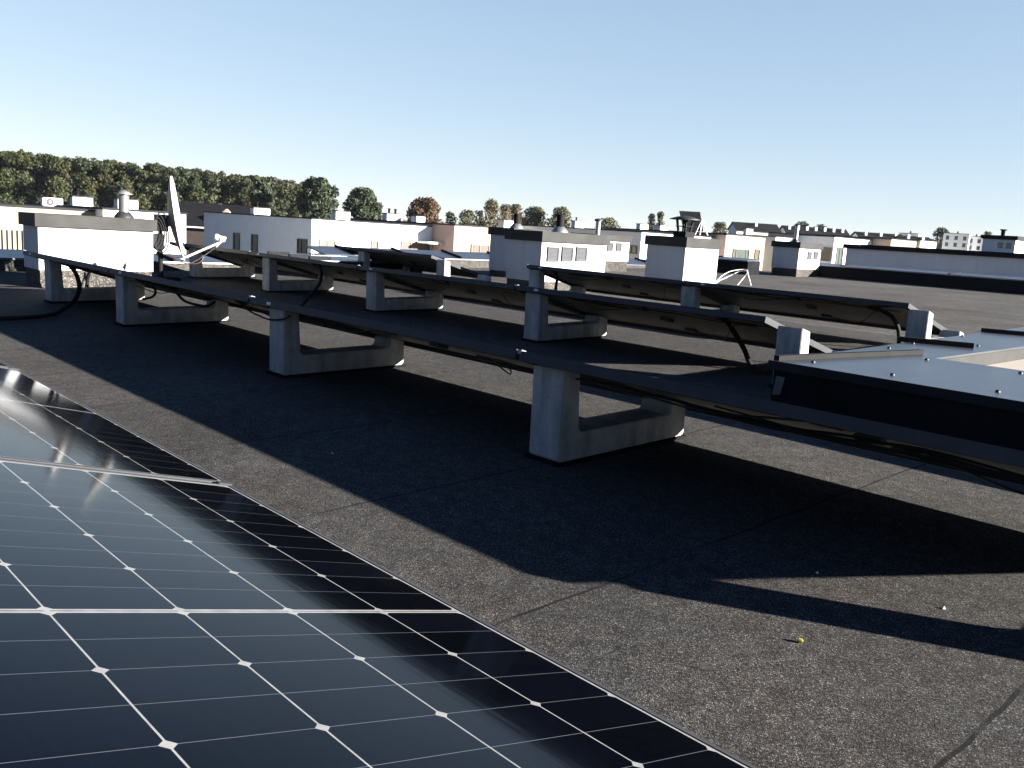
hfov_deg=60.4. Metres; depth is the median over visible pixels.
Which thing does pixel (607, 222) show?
tree
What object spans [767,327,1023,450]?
skylight
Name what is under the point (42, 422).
solar panel
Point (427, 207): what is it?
tree
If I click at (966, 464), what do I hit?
cable
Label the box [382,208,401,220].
rooftop chimney
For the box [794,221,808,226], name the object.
tree
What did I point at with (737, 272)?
ladder handrail
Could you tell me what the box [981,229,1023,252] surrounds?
rooftop chimney
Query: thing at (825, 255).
window
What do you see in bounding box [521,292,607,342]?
concrete support
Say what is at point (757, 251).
window
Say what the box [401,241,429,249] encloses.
window
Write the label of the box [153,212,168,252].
cable coil
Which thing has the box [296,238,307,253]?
window
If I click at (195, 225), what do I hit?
terraced house
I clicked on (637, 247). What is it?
apartment building
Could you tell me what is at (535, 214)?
tree
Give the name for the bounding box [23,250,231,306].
solar panel
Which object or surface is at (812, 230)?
terraced house
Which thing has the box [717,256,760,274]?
parapet
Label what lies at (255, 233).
apartment building
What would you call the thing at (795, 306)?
solar panel
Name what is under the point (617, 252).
chimney
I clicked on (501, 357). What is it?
solar panel
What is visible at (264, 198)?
tree
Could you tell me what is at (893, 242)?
apartment building
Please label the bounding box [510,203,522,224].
tree
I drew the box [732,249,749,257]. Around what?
window
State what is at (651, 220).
tree
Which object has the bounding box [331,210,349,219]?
rooftop chimney
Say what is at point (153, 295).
cable
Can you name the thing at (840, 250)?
window
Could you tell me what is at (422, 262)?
solar panel
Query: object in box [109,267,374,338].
solar panel
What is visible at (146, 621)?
solar panel
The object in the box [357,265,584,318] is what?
solar panel
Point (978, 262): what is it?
apartment building
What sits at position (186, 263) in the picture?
cable
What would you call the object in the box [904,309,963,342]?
concrete support
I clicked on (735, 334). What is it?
hose
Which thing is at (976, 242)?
apartment building
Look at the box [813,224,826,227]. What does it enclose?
tree
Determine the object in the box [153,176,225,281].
satellite dish
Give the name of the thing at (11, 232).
apartment building
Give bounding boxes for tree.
[248,178,278,214]
[295,176,338,218]
[342,187,383,219]
[406,196,442,222]
[441,211,458,223]
[458,209,473,224]
[472,210,485,225]
[478,198,500,226]
[499,204,512,219]
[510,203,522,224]
[521,206,547,225]
[545,206,572,226]
[594,217,620,228]
[647,213,655,229]
[656,211,664,224]
[711,221,727,232]
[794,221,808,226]
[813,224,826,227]
[931,226,949,248]
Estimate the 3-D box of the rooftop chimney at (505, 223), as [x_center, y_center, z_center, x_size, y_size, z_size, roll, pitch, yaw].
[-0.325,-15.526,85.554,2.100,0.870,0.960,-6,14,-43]
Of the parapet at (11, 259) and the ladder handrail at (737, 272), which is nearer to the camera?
the parapet at (11, 259)
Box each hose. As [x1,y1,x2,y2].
[0,263,81,320]
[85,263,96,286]
[298,264,322,306]
[552,271,558,289]
[711,316,769,374]
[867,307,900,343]
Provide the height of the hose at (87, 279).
0.253 m
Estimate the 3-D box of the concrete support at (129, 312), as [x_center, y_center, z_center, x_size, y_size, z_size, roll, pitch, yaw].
[-2.135,-0.537,5.545,0.684,0.305,0.150,-7,14,-43]
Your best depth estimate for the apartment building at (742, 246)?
85.08 m
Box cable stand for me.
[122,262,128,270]
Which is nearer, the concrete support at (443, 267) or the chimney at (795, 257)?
the concrete support at (443, 267)
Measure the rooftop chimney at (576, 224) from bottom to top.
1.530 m
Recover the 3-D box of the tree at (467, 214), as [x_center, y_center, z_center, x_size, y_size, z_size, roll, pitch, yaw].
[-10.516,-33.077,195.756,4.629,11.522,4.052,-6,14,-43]
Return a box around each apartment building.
[0,203,95,249]
[24,202,187,253]
[203,211,443,253]
[350,218,490,252]
[522,225,714,258]
[606,227,765,270]
[666,230,793,270]
[768,232,917,246]
[798,234,872,263]
[843,244,1023,277]
[895,238,936,248]
[899,231,922,236]
[942,231,971,249]
[969,234,982,250]
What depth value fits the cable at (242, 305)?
3.99 m
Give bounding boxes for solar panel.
[0,360,14,367]
[0,367,229,482]
[0,459,756,767]
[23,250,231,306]
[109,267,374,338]
[169,241,317,277]
[248,251,424,294]
[249,295,641,398]
[339,245,481,277]
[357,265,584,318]
[516,284,832,353]
[517,349,1023,494]
[526,264,724,307]
[679,211,707,235]
[683,280,947,334]
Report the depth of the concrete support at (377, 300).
6.84 m
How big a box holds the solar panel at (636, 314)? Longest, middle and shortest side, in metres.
1.769 x 0.840 x 0.071 m
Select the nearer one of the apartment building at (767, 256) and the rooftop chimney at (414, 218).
the rooftop chimney at (414, 218)
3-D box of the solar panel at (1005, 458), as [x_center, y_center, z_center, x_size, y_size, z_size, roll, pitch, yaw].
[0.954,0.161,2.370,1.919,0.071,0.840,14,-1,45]
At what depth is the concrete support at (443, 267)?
9.18 m
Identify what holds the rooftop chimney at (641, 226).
on the apartment building at (742, 246)
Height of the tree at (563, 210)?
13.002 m
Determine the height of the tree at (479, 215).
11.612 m
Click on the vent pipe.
(598, 226)
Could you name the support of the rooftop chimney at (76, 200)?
on the apartment building at (135, 213)
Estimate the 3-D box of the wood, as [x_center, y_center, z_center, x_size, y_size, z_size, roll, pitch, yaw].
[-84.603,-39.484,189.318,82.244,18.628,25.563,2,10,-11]
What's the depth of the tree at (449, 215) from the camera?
194.66 m
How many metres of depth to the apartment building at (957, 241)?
210.26 m
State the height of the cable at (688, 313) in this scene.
0.029 m
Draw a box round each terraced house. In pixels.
[164,202,266,253]
[727,222,781,235]
[779,225,849,235]
[850,231,902,237]
[894,234,931,240]
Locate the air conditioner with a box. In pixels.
[40,197,62,206]
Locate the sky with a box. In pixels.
[0,0,1023,240]
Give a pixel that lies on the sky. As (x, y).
(874, 116)
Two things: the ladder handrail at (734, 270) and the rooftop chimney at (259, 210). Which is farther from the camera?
the rooftop chimney at (259, 210)
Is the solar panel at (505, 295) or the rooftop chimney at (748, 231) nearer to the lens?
the solar panel at (505, 295)
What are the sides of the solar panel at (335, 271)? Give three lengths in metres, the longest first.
1.769 x 0.840 x 0.071 m
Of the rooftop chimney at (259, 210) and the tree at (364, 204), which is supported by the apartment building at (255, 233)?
the rooftop chimney at (259, 210)
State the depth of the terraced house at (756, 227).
197.74 m
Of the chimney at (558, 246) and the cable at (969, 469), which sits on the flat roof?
the chimney at (558, 246)
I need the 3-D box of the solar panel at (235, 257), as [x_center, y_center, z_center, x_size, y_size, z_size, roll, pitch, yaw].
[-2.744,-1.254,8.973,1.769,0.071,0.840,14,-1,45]
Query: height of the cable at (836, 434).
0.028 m
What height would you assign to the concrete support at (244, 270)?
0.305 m
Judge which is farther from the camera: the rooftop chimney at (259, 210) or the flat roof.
the rooftop chimney at (259, 210)
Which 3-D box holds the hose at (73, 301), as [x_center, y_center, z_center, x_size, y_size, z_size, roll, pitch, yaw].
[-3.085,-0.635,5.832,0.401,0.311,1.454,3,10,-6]
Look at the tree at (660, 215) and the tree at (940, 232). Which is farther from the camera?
the tree at (940, 232)
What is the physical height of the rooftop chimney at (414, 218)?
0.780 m
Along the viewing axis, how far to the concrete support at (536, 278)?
8.20 m
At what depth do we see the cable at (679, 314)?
4.84 m
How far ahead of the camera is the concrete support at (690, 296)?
6.97 m
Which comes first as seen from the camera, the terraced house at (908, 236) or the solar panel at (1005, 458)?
the solar panel at (1005, 458)
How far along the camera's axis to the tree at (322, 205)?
141.50 m
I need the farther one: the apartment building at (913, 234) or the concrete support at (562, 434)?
the apartment building at (913, 234)
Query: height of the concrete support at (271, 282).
0.305 m
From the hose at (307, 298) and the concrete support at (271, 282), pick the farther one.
the concrete support at (271, 282)
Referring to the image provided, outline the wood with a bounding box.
[0,149,303,216]
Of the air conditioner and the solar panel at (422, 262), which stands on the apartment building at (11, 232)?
the air conditioner
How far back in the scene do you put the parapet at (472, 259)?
13.33 m
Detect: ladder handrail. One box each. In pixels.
[715,269,747,284]
[716,270,750,285]
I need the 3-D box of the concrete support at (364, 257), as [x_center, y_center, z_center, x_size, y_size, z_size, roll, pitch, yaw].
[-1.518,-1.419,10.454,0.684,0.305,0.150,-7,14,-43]
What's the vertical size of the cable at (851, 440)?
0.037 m
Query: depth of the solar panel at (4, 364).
3.44 m
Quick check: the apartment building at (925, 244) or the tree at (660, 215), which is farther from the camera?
the tree at (660, 215)
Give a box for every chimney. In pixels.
[18,190,156,287]
[69,188,93,206]
[113,198,138,209]
[249,202,270,215]
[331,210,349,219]
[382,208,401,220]
[410,215,425,221]
[488,213,550,276]
[498,219,513,227]
[504,214,610,292]
[571,217,584,227]
[577,233,632,271]
[636,223,648,229]
[644,216,722,283]
[653,225,667,229]
[743,228,752,234]
[771,224,823,276]
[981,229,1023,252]
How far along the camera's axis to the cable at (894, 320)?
5.98 m
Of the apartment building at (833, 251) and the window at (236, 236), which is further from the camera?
the apartment building at (833, 251)
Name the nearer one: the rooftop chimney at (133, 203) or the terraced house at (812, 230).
the rooftop chimney at (133, 203)
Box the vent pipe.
[595,218,601,234]
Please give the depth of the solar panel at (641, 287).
7.85 m
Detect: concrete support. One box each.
[44,259,146,302]
[114,275,229,326]
[188,248,255,277]
[261,257,334,291]
[266,308,405,377]
[358,251,409,271]
[364,271,444,311]
[436,259,490,281]
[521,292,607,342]
[524,365,686,466]
[529,269,585,293]
[680,286,739,312]
[769,326,837,386]
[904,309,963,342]
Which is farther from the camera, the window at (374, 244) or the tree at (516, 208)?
the tree at (516, 208)
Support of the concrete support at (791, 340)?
on the flat roof
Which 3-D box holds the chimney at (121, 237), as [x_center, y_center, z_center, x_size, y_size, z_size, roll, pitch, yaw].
[-3.702,-1.277,7.703,0.996,0.877,0.476,-6,14,-43]
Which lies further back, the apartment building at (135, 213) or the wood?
the wood
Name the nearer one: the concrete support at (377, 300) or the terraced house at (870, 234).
the concrete support at (377, 300)
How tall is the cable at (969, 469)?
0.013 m
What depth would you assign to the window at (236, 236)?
72.68 m
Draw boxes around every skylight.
[259,251,421,272]
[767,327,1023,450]
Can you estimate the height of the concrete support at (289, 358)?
0.305 m
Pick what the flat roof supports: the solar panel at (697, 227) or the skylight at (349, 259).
the skylight at (349, 259)
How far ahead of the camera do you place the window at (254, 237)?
70.48 m
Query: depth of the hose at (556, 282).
8.16 m
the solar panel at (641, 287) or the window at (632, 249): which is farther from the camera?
the window at (632, 249)
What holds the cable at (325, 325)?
attached to the solar panel at (501, 357)
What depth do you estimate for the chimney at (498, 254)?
11.74 m
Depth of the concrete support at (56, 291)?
6.36 m
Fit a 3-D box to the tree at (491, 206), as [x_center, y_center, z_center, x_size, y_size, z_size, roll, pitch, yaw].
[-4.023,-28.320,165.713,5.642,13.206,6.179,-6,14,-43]
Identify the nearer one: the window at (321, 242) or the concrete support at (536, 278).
the concrete support at (536, 278)
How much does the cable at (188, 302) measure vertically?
0.098 m
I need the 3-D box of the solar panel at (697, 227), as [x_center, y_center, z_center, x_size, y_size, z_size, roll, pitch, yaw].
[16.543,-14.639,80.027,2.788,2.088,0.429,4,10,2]
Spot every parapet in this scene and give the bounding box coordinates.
[0,249,258,270]
[306,245,645,267]
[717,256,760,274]
[817,263,1023,293]
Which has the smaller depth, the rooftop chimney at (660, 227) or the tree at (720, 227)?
the rooftop chimney at (660, 227)
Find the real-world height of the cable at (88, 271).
0.030 m
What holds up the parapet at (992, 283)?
on the flat roof
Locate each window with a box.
[233,233,239,249]
[251,234,257,251]
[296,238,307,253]
[319,240,336,246]
[371,241,378,247]
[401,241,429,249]
[471,244,489,252]
[629,245,636,253]
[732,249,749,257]
[754,249,760,261]
[820,247,831,260]
[835,247,843,263]
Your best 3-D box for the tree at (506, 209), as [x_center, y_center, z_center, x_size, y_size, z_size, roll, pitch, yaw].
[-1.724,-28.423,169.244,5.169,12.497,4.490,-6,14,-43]
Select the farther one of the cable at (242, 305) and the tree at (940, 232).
the tree at (940, 232)
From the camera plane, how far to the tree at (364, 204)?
149.28 m
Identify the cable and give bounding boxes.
[63,263,114,277]
[138,281,156,299]
[167,251,203,263]
[170,286,215,307]
[237,300,290,320]
[320,318,338,328]
[565,297,756,324]
[575,300,768,326]
[591,380,1023,476]
[632,390,1023,481]
[691,403,1023,484]
[714,405,1023,479]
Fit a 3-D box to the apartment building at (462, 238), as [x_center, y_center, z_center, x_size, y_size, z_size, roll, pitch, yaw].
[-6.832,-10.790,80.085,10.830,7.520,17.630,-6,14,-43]
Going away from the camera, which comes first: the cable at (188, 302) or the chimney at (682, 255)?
the cable at (188, 302)
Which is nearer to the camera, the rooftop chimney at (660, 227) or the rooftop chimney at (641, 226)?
the rooftop chimney at (641, 226)
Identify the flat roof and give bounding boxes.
[0,268,1023,767]
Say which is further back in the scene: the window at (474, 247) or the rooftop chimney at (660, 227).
the rooftop chimney at (660, 227)

